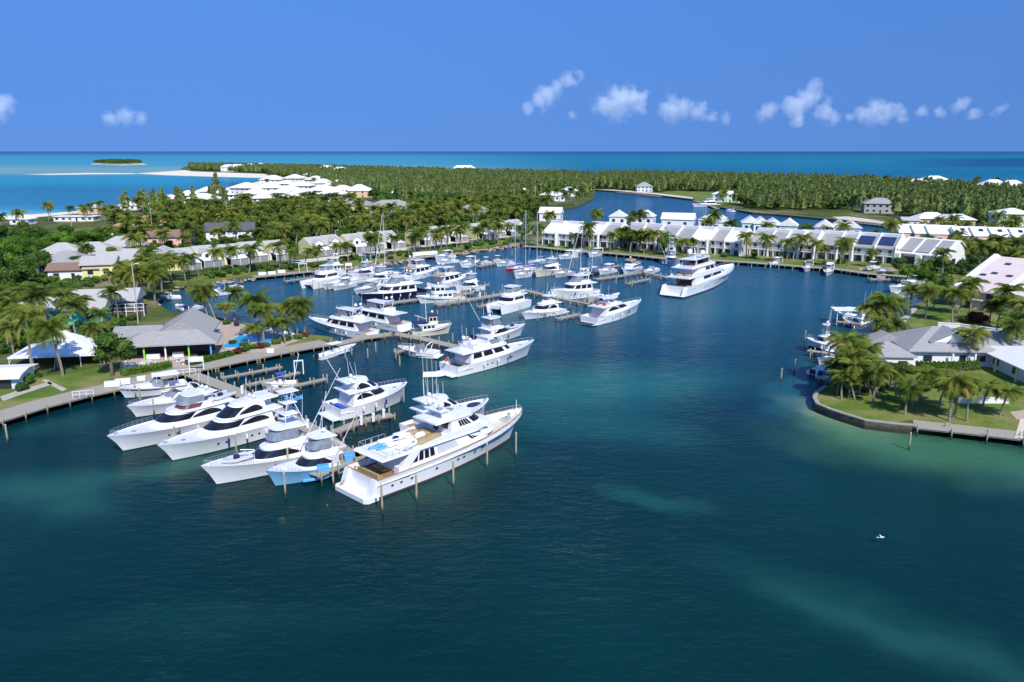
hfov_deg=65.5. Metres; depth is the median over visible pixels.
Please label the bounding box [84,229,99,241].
leafy tree
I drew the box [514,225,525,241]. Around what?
palm tree
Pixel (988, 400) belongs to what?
patio wall
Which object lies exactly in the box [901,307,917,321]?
path
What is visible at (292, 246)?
palm tree
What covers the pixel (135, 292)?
street lamp
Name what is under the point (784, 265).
timber wharf
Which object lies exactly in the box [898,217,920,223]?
house
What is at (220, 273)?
shrub
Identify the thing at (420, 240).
townhouse
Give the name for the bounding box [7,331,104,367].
marquee tent
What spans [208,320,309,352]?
terrace
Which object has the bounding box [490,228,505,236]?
townhouse
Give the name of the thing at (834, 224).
cottage
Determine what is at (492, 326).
sportfishing boat
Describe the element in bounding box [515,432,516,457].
mooring pile
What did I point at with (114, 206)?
palm tree
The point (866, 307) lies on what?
palm tree
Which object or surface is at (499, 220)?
palm tree
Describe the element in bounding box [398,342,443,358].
express cruiser
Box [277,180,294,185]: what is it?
villa
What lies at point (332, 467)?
mooring pile
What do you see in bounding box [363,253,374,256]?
parked car
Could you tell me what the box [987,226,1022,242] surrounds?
townhouse
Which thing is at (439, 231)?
palm tree
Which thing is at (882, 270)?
console boat
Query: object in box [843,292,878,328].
sportfishing boat
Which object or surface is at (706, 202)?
motor yacht
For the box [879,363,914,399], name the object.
palm tree
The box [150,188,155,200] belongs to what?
casuarina tree
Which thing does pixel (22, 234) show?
leafy tree
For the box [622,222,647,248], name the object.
townhouse
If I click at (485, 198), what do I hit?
palm tree
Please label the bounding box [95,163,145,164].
islet
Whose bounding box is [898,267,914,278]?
leafy tree
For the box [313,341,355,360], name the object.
console boat
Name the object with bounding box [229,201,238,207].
palm tree
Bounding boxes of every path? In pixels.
[0,382,51,400]
[42,379,66,390]
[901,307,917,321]
[1010,410,1023,418]
[1015,419,1023,438]
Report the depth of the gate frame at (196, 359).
143.95 m
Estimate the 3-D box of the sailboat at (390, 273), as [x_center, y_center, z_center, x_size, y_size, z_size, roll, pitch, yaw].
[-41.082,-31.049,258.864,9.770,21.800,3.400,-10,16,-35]
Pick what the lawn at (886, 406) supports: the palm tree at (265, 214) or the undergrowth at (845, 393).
the undergrowth at (845, 393)
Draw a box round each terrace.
[120,353,197,368]
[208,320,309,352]
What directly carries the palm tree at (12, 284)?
on the ground at (156, 314)
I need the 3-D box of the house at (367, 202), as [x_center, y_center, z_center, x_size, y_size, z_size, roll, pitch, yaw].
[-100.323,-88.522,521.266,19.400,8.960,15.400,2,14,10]
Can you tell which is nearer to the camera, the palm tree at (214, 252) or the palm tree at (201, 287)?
the palm tree at (201, 287)
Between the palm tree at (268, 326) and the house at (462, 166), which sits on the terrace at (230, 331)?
the palm tree at (268, 326)
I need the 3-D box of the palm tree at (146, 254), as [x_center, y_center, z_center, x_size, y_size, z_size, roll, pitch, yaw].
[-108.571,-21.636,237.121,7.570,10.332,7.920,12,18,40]
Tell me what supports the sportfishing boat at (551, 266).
on the water
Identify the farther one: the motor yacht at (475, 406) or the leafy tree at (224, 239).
the leafy tree at (224, 239)
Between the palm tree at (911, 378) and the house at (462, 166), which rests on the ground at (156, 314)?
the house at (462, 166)
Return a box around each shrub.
[14,382,29,391]
[23,373,34,383]
[202,270,211,275]
[216,269,227,276]
[222,320,231,323]
[225,268,234,273]
[231,268,242,274]
[232,347,242,353]
[244,267,253,271]
[246,263,256,268]
[247,343,257,348]
[256,342,264,348]
[259,262,269,267]
[264,266,275,270]
[271,338,281,343]
[282,335,291,341]
[287,263,294,269]
[292,334,303,338]
[310,261,320,267]
[339,255,348,260]
[348,253,358,259]
[357,257,367,261]
[404,251,412,256]
[463,243,469,248]
[475,240,484,245]
[719,252,728,256]
[751,252,757,256]
[777,252,786,257]
[836,257,847,263]
[871,259,882,264]
[926,383,933,390]
[959,315,969,321]
[966,311,986,323]
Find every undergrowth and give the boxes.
[0,312,138,352]
[2,203,538,296]
[831,378,888,397]
[904,248,1021,275]
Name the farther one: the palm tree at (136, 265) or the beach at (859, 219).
the beach at (859, 219)
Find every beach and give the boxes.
[2,181,261,219]
[136,170,268,177]
[597,189,692,198]
[833,216,883,223]
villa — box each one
[183,190,200,202]
[186,193,221,207]
[196,187,210,192]
[216,191,235,199]
[228,182,259,193]
[243,188,272,196]
[251,193,273,204]
[257,182,284,191]
[259,175,287,183]
[271,186,298,199]
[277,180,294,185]
[284,174,307,181]
[284,188,316,194]
[286,181,315,188]
[303,176,319,182]
[308,184,340,192]
[311,179,330,185]
[317,188,347,200]
[336,185,349,190]
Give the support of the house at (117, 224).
on the ground at (156, 314)
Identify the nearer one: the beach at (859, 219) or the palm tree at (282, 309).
the palm tree at (282, 309)
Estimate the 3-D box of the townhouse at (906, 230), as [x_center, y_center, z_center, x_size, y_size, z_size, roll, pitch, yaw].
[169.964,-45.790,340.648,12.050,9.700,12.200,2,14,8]
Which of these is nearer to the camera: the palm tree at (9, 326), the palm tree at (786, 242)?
the palm tree at (9, 326)
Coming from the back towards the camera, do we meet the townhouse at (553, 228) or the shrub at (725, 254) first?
the townhouse at (553, 228)
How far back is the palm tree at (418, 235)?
316.00 m
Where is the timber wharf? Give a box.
[522,246,909,278]
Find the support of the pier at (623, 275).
in the water
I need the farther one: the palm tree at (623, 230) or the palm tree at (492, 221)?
the palm tree at (492, 221)
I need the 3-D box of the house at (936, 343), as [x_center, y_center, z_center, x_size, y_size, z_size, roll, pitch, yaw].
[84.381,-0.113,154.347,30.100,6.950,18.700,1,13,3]
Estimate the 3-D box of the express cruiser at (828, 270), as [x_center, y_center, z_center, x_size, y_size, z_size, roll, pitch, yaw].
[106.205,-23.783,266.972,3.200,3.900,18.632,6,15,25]
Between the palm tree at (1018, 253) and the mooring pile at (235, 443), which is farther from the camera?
the palm tree at (1018, 253)
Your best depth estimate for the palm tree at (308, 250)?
269.96 m
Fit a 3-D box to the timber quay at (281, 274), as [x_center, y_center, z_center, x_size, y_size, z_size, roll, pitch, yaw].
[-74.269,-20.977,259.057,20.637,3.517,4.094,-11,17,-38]
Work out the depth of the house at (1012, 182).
723.64 m
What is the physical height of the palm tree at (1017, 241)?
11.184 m
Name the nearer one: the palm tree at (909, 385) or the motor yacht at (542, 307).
the palm tree at (909, 385)
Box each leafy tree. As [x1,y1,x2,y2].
[0,225,16,237]
[0,236,19,252]
[0,251,12,279]
[0,265,9,292]
[2,252,20,279]
[5,237,40,255]
[8,255,36,280]
[11,220,29,233]
[11,230,38,239]
[20,238,44,251]
[28,225,47,237]
[29,250,54,272]
[38,237,54,247]
[49,230,73,242]
[57,224,73,232]
[68,231,87,243]
[68,255,81,259]
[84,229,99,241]
[88,331,136,376]
[93,227,105,233]
[105,247,117,250]
[106,211,114,223]
[113,223,128,235]
[219,235,232,243]
[367,188,377,200]
[372,191,384,199]
[383,191,391,196]
[385,195,397,199]
[407,189,413,197]
[416,192,425,198]
[443,192,452,199]
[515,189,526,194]
[518,223,532,241]
[617,231,629,248]
[627,230,643,249]
[657,234,680,249]
[891,257,907,274]
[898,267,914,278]
[915,268,940,283]
[933,256,953,273]
[933,275,953,294]
[945,264,960,276]
[956,258,974,272]
[968,257,978,264]
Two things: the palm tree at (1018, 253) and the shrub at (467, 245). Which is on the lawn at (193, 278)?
the shrub at (467, 245)
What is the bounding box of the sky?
[0,0,1023,150]
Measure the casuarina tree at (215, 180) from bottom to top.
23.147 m
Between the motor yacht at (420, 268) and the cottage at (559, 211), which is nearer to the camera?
the motor yacht at (420, 268)
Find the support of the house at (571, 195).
on the ground at (156, 314)
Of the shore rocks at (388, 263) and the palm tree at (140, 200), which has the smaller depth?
the shore rocks at (388, 263)
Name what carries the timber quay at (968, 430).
in the water
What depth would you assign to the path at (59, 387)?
134.76 m
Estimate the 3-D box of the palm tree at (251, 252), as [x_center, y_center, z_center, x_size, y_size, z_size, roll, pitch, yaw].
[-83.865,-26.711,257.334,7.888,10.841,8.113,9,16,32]
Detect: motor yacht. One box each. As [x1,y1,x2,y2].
[107,384,235,450]
[158,391,296,460]
[309,297,379,339]
[314,253,348,275]
[318,352,406,421]
[335,387,522,503]
[336,289,412,331]
[358,269,429,302]
[393,357,488,433]
[400,249,440,279]
[425,258,467,288]
[435,325,533,377]
[522,285,569,319]
[550,263,601,299]
[577,283,640,325]
[659,248,733,297]
[693,196,720,206]
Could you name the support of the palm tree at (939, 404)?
on the lawn at (886, 406)
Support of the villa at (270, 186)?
on the ground at (156, 314)
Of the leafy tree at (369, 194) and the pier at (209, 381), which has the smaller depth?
the pier at (209, 381)
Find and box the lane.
[299,235,510,262]
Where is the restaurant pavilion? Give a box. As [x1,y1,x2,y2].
[112,307,222,361]
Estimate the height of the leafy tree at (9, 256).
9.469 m
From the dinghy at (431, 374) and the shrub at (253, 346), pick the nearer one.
the dinghy at (431, 374)
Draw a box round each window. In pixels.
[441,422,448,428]
[903,256,914,263]
[923,355,931,360]
[976,356,985,361]
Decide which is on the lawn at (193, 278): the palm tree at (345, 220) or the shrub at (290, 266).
the shrub at (290, 266)
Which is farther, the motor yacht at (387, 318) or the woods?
the woods
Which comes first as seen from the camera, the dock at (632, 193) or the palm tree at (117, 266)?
the palm tree at (117, 266)
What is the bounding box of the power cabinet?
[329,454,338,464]
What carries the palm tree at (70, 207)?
on the ground at (156, 314)
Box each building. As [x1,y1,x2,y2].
[1,295,116,326]
[52,215,100,220]
[70,287,146,306]
[204,222,255,241]
[953,254,1023,313]
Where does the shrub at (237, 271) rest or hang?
on the lawn at (193, 278)
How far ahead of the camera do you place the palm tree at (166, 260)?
223.97 m
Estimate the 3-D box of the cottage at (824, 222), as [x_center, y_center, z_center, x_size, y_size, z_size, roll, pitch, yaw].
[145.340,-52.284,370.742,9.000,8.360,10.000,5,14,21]
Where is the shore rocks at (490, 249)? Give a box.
[451,243,519,255]
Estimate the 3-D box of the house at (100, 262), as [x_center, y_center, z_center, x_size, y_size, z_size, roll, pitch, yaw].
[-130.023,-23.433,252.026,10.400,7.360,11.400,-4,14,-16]
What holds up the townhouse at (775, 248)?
on the ground at (156, 314)
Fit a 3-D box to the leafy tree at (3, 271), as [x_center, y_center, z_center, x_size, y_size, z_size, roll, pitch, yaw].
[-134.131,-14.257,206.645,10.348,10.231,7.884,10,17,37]
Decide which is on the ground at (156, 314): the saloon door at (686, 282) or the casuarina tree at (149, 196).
the casuarina tree at (149, 196)
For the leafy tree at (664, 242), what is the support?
on the lawn at (852, 265)
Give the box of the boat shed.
[0,364,37,388]
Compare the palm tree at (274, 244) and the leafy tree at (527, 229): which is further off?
the leafy tree at (527, 229)
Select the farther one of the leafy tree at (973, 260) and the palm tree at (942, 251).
the leafy tree at (973, 260)
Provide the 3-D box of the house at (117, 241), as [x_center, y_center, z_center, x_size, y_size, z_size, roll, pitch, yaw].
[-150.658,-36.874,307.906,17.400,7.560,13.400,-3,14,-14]
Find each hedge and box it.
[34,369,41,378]
[119,360,172,376]
[185,350,234,365]
[915,360,981,371]
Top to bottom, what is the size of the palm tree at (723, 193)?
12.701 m
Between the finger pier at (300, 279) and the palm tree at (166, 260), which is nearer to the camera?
the palm tree at (166, 260)
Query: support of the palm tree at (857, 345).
on the lawn at (886, 406)
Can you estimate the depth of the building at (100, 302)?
182.92 m
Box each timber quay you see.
[0,340,330,428]
[252,270,313,280]
[408,254,439,259]
[913,420,1023,448]
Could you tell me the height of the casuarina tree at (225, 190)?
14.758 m
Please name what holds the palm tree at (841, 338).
on the lawn at (886, 406)
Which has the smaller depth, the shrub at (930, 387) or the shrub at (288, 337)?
the shrub at (930, 387)
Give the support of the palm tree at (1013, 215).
on the ground at (156, 314)
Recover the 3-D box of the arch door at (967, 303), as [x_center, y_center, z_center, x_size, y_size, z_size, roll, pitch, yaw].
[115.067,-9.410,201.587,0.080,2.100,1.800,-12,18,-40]
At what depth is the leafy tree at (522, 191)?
625.85 m
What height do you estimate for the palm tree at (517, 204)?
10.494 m
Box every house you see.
[7,215,36,224]
[36,250,90,273]
[38,242,77,260]
[44,262,98,279]
[71,241,125,255]
[76,204,101,213]
[78,255,119,278]
[96,250,138,262]
[103,223,136,236]
[103,236,149,248]
[119,202,141,209]
[121,247,165,258]
[145,229,195,245]
[155,245,180,270]
[221,164,236,170]
[344,184,371,196]
[345,199,372,210]
[368,200,408,215]
[453,165,474,168]
[458,205,487,214]
[539,191,564,200]
[564,187,577,196]
[635,182,653,191]
[712,191,738,201]
[850,323,1023,366]
[861,198,895,213]
[866,341,917,370]
[895,236,966,267]
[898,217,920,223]
[910,212,939,224]
[920,176,952,180]
[933,214,948,224]
[944,214,976,225]
[977,179,1002,185]
[985,346,1023,382]
[988,208,1023,227]
[998,180,1021,186]
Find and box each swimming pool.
[220,334,274,348]
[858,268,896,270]
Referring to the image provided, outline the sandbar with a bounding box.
[32,173,134,174]
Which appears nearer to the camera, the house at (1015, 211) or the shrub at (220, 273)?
the shrub at (220, 273)
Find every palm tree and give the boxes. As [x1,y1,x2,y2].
[0,212,8,225]
[0,281,35,297]
[0,290,11,332]
[0,296,27,332]
[0,302,52,363]
[0,303,20,343]
[0,319,26,353]
[10,209,26,220]
[10,281,43,301]
[16,286,58,318]
[22,313,74,376]
[40,201,53,220]
[49,287,79,307]
[53,296,88,333]
[64,205,74,214]
[68,295,95,324]
[75,241,95,253]
[76,318,108,337]
[78,206,90,221]
[84,202,96,214]
[86,307,113,326]
[92,200,105,214]
[97,284,127,317]
[99,206,108,220]
[100,269,118,285]
[107,204,120,209]
[110,263,127,285]
[112,269,139,287]
[113,259,127,268]
[116,263,147,287]
[122,260,149,286]
[129,197,140,211]
[130,254,157,288]
[133,196,145,208]
[133,244,162,256]
[134,251,161,283]
[134,260,168,299]
[140,269,169,301]
[144,256,174,291]
[145,211,161,218]
[147,218,160,226]
[156,250,173,258]
[156,253,179,282]
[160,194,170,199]
[173,258,192,281]
[178,253,200,277]
[184,283,217,314]
[185,281,218,317]
[200,217,215,224]
[206,246,226,269]
[213,301,235,319]
[222,244,239,268]
[222,285,246,319]
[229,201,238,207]
[233,216,249,221]
[234,288,271,340]
[238,241,264,272]
[240,321,267,343]
[245,300,279,341]
[249,215,261,226]
[258,211,272,226]
[260,315,284,338]
[265,240,288,267]
[269,316,294,343]
[273,297,302,335]
[281,242,299,262]
[283,213,294,222]
[283,246,300,264]
[283,295,316,332]
[285,206,299,214]
[286,304,313,333]
[301,247,317,267]
[309,245,325,261]
[315,205,329,216]
[329,241,344,259]
[340,210,351,227]
[340,240,355,261]
[341,217,354,226]
[354,205,366,213]
[361,231,380,253]
[363,233,382,259]
[366,233,382,257]
[374,209,386,218]
[386,233,402,253]
[393,206,406,227]
[407,226,428,250]
[407,235,419,249]
[412,226,429,250]
[418,224,434,249]
[419,206,432,217]
[429,229,444,247]
[430,205,442,225]
[431,233,443,247]
[432,226,449,247]
[440,203,449,212]
[441,224,456,246]
[449,227,464,247]
[450,202,464,210]
[455,222,471,245]
[459,197,470,205]
[470,225,485,245]
[476,221,492,239]
[479,195,490,204]
[481,218,496,241]
[489,222,506,243]
[490,217,504,238]
[504,222,515,239]
[506,189,514,195]
[510,201,524,206]
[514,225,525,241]
[529,223,545,246]
[543,189,552,194]
[544,210,557,223]
[552,187,560,201]
[561,191,570,204]
[567,232,579,248]
[573,191,582,201]
[578,222,598,249]
[579,183,587,196]
[584,232,593,246]
[589,208,604,220]
[605,231,620,251]
[615,226,631,249]
[624,216,635,225]
[627,228,643,252]
[628,210,638,221]
[632,208,649,221]
[636,229,653,252]
[644,228,663,253]
[677,237,690,255]
[688,237,699,254]
[699,217,715,226]
[706,209,722,226]
[717,189,727,206]
[723,218,739,226]
[736,231,756,257]
[737,193,745,199]
[755,232,778,260]
[760,220,776,227]
[777,237,797,261]
[792,232,814,259]
[798,222,815,229]
[807,238,824,260]
[816,244,833,264]
[819,224,832,229]
[821,357,846,387]
[823,329,860,356]
[824,367,854,394]
[825,358,848,388]
[827,365,859,399]
[831,348,873,394]
[831,370,866,400]
[832,338,872,366]
[833,243,852,264]
[834,237,858,266]
[835,221,852,230]
[838,357,872,392]
[839,330,871,343]
[853,298,892,323]
[854,352,883,387]
[860,341,884,361]
[861,361,898,403]
[861,370,880,396]
[863,248,880,263]
[863,312,894,331]
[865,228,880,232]
[866,290,904,328]
[866,371,873,394]
[875,359,910,388]
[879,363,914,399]
[881,218,903,232]
[883,317,910,332]
[884,295,912,329]
[890,380,930,414]
[892,377,929,405]
[898,281,923,312]
[911,364,942,396]
[915,258,935,281]
[915,283,942,318]
[927,284,943,309]
[931,247,956,276]
[931,370,965,408]
[933,368,978,420]
[939,284,971,322]
[940,368,980,416]
[945,213,963,223]
[949,374,990,420]
[954,324,992,360]
[956,276,990,311]
[958,285,980,312]
[963,242,975,257]
[969,241,994,264]
[978,378,1005,408]
[980,298,1005,325]
[986,234,1008,242]
[987,283,1023,314]
[988,210,1007,220]
[988,293,1017,327]
[988,381,1023,415]
[991,239,1012,255]
[996,316,1023,345]
[997,307,1023,337]
[1001,245,1023,257]
[1005,214,1020,219]
[1005,235,1023,249]
[1006,216,1023,223]
[1006,295,1023,334]
[1013,250,1023,257]
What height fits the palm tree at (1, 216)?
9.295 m
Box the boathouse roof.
[831,307,855,324]
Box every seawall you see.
[723,207,877,223]
[812,385,915,434]
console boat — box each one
[159,293,181,299]
[175,302,188,310]
[191,303,203,309]
[229,280,243,288]
[253,385,282,395]
[261,371,299,388]
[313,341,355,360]
[480,256,491,264]
[598,290,619,300]
[806,356,834,376]
[815,365,831,377]
[817,349,834,364]
[838,311,857,318]
[866,261,880,270]
[877,269,886,277]
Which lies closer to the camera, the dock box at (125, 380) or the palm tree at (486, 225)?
the dock box at (125, 380)
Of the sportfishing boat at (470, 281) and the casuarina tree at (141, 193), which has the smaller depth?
the sportfishing boat at (470, 281)
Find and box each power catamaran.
[300,264,341,288]
[486,284,531,314]
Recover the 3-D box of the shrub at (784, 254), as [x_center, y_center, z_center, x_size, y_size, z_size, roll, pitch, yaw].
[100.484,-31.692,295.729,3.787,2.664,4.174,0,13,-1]
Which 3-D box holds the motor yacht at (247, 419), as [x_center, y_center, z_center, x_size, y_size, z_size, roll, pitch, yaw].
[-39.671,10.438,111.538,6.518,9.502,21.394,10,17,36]
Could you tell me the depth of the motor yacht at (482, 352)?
149.11 m
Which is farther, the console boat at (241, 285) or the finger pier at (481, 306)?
the console boat at (241, 285)
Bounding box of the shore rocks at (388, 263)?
[314,259,411,273]
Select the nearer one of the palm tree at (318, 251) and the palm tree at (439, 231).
the palm tree at (318, 251)
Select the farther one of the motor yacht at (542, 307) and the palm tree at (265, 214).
the palm tree at (265, 214)
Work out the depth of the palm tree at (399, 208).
397.79 m
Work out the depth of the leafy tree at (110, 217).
416.64 m
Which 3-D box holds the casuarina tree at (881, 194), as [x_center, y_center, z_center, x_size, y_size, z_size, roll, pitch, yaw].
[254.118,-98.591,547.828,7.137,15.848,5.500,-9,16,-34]
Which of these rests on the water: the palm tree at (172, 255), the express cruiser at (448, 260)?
the express cruiser at (448, 260)
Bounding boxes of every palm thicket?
[100,191,554,247]
[899,216,1023,262]
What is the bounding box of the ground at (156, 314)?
[0,166,1023,433]
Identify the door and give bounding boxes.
[676,278,691,285]
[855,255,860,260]
[959,355,965,360]
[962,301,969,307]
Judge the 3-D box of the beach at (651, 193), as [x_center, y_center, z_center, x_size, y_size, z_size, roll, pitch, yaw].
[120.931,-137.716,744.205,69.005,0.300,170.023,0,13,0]
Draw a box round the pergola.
[111,303,146,316]
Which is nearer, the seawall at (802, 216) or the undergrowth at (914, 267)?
the undergrowth at (914, 267)
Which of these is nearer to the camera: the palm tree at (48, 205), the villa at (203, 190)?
the palm tree at (48, 205)
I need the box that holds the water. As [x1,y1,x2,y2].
[0,151,1023,681]
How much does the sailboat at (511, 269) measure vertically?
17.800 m
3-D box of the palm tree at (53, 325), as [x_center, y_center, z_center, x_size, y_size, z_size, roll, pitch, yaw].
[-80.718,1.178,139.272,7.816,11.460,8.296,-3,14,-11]
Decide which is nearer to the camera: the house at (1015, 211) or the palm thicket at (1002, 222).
the palm thicket at (1002, 222)
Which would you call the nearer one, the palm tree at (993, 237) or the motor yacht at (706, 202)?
the palm tree at (993, 237)
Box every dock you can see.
[616,192,660,196]
[695,200,719,208]
[856,221,884,227]
[868,275,921,284]
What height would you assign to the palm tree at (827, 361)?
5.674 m
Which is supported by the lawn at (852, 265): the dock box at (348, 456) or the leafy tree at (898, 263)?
the leafy tree at (898, 263)
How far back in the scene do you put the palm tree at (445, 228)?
322.42 m
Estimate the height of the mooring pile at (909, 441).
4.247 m
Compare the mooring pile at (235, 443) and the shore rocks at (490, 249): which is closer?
the mooring pile at (235, 443)
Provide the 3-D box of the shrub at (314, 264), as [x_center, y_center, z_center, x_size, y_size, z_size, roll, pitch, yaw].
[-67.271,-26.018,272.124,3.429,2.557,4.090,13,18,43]
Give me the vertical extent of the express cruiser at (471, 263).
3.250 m
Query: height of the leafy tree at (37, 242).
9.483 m
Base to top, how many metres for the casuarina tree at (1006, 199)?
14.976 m
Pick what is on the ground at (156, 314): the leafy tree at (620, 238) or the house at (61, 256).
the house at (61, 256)
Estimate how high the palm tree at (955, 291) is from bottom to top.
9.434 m
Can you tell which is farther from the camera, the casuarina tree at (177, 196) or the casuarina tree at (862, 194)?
the casuarina tree at (177, 196)
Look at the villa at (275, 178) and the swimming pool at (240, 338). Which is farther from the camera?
the villa at (275, 178)
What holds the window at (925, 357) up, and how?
in the house at (936, 343)
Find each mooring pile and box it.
[4,424,8,442]
[234,434,236,453]
[283,472,286,497]
[331,462,334,486]
[380,483,382,513]
[415,473,417,502]
[452,460,454,487]
[486,442,487,468]
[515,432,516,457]
[908,432,911,449]
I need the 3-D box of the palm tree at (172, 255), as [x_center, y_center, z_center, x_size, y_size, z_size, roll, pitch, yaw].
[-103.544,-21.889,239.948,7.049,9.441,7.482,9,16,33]
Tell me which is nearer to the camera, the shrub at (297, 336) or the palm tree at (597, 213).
the shrub at (297, 336)
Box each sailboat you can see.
[374,214,399,276]
[505,222,528,272]
[514,213,542,272]
[528,213,549,264]
[567,225,599,279]
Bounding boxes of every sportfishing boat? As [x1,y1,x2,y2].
[201,353,345,484]
[265,393,363,485]
[351,249,381,279]
[365,264,390,283]
[455,268,484,292]
[463,291,524,340]
[534,256,566,276]
[660,237,680,265]
[806,307,837,351]
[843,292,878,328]
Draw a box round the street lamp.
[131,263,138,323]
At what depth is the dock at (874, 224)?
433.94 m
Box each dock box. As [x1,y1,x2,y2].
[104,380,120,387]
[115,377,130,384]
[137,375,145,380]
[266,348,273,352]
[317,463,328,471]
[344,452,354,460]
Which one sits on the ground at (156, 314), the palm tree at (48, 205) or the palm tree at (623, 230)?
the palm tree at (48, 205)
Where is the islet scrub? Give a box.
[93,159,141,162]
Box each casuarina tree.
[120,189,129,210]
[137,191,145,210]
[140,188,148,209]
[147,192,151,203]
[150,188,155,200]
[152,190,158,202]
[157,186,162,199]
[174,188,180,199]
[180,188,184,198]
[189,184,196,196]
[189,190,196,197]
[210,183,218,195]
[211,171,219,188]
[211,190,217,198]
[218,185,221,196]
[219,187,229,202]
[221,191,228,203]
[847,185,858,209]
[856,185,867,206]
[873,184,882,197]
[877,186,885,197]
[890,188,903,215]
[905,195,911,210]
[907,191,918,209]
[933,187,942,197]
[941,188,951,199]
[957,193,973,216]
[969,194,974,205]
[975,199,982,209]
[979,200,987,219]
[1003,196,1012,204]
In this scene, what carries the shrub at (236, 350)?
on the lawn at (311, 338)
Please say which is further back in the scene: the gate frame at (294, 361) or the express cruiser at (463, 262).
the express cruiser at (463, 262)
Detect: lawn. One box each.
[0,366,171,409]
[164,237,517,284]
[176,335,332,367]
[526,241,961,307]
[661,191,729,203]
[817,367,1023,430]
[905,304,1023,335]
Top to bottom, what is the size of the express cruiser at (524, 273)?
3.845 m
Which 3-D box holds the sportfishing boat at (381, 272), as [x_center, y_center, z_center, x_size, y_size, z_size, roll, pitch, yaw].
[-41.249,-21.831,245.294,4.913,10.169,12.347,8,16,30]
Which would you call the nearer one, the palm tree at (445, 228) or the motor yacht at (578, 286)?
the motor yacht at (578, 286)
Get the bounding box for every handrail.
[72,390,93,396]
[177,368,195,374]
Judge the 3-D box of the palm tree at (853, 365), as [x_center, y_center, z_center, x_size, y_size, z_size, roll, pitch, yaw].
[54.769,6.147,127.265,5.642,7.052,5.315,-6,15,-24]
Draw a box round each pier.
[184,370,363,460]
[220,364,281,381]
[245,371,300,391]
[267,374,327,398]
[284,275,313,284]
[307,439,371,485]
[330,330,394,348]
[330,407,395,440]
[362,291,473,306]
[390,330,459,352]
[393,344,414,357]
[434,289,523,309]
[462,282,489,292]
[476,258,513,269]
[477,299,493,310]
[522,288,595,307]
[555,311,581,323]
[593,270,668,282]
[594,263,621,271]
[625,276,650,287]
[807,347,834,357]
[816,374,832,385]
[836,318,869,328]
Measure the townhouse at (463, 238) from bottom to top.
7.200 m
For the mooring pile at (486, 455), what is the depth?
102.55 m
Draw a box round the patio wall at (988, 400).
[958,397,1008,402]
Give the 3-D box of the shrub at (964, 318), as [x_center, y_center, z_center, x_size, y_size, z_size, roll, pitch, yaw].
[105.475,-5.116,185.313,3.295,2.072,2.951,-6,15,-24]
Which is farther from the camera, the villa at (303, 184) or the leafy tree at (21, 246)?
the villa at (303, 184)
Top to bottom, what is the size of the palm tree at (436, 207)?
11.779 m
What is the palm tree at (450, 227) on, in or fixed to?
on the ground at (156, 314)
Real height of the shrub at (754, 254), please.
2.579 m
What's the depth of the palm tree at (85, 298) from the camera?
176.66 m
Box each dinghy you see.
[302,474,329,482]
[422,371,446,377]
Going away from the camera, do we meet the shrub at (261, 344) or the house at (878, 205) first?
the shrub at (261, 344)
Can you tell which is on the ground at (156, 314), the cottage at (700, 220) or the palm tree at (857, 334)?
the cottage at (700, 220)
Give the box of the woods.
[188,162,1023,221]
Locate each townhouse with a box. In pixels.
[171,247,201,270]
[190,244,222,267]
[214,243,249,265]
[237,241,268,262]
[260,239,292,260]
[297,236,332,256]
[320,234,348,253]
[339,233,370,252]
[357,231,384,250]
[377,230,404,248]
[404,229,437,245]
[429,226,448,242]
[441,225,467,241]
[464,223,495,238]
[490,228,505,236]
[500,220,520,236]
[509,219,530,234]
[542,220,566,245]
[558,221,584,245]
[583,221,608,246]
[600,222,628,248]
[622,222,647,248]
[639,223,665,249]
[658,224,683,250]
[676,225,700,252]
[693,226,718,253]
[711,226,734,253]
[722,227,753,255]
[749,227,777,255]
[763,229,792,257]
[778,229,808,258]
[801,229,824,258]
[816,230,845,259]
[831,231,860,260]
[853,232,882,261]
[875,233,905,262]
[892,223,925,237]
[910,223,938,236]
[924,224,956,239]
[949,225,985,241]
[968,226,1003,242]
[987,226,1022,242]
[1008,228,1023,237]
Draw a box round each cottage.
[538,207,563,220]
[608,210,627,223]
[636,210,656,222]
[661,212,695,225]
[698,214,713,226]
[712,215,730,226]
[740,215,755,230]
[753,216,765,232]
[763,217,780,228]
[778,218,798,229]
[814,219,834,230]
[832,219,842,230]
[845,220,861,231]
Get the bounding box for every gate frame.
[188,356,203,369]
[293,360,303,373]
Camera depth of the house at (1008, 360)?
141.95 m
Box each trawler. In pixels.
[410,300,451,336]
[416,282,464,303]
[621,256,642,273]
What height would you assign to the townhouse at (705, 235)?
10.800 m
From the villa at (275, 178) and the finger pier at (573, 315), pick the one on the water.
the finger pier at (573, 315)
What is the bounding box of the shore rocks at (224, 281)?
[156,278,254,305]
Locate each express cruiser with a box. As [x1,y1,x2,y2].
[118,370,193,397]
[127,382,213,416]
[212,283,230,295]
[321,273,365,289]
[332,276,357,290]
[348,266,373,276]
[354,278,382,294]
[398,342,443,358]
[434,249,455,259]
[436,254,458,263]
[459,255,475,265]
[462,258,479,267]
[496,259,514,266]
[514,267,535,278]
[554,268,574,277]
[558,249,577,259]
[572,248,586,254]
[588,247,605,256]
[598,263,616,274]
[643,266,659,275]
[726,207,735,211]
[769,256,782,267]
[802,260,813,271]
[823,262,834,276]
[889,278,917,292]
[894,288,916,298]
[901,275,924,284]
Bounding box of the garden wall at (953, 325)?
[938,322,1002,330]
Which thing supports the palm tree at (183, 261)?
on the lawn at (193, 278)

